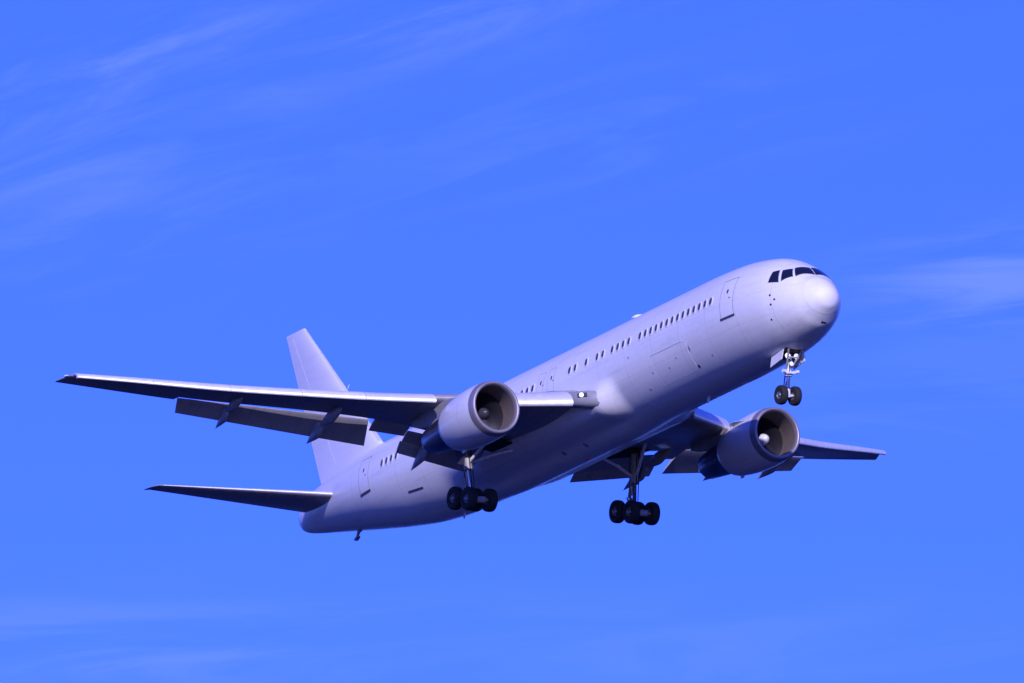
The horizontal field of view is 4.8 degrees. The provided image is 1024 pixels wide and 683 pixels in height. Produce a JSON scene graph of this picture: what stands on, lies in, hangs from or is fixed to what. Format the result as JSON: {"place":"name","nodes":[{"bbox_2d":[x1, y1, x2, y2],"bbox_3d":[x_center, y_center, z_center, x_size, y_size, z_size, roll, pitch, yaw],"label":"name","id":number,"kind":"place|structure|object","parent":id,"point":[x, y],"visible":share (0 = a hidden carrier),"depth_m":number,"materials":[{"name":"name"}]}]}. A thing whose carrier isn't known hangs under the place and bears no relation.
{"place":"outdoors","nodes":[
{"label":"outdoors","id":0,"kind":"place"},
{"bbox_2d":[55,259,885,540],"bbox_3d":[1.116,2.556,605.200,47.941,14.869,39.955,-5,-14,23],"label":"airliner","id":1,"kind":"object","parent":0,"point":[618,402],"visible":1,"depth_m":596.39,"materials":[{"name":"white paint"}]},
{"bbox_2d":[0,0,1023,682],"label":"sky","id":2,"kind":"structure","parent":0,"point":[446,196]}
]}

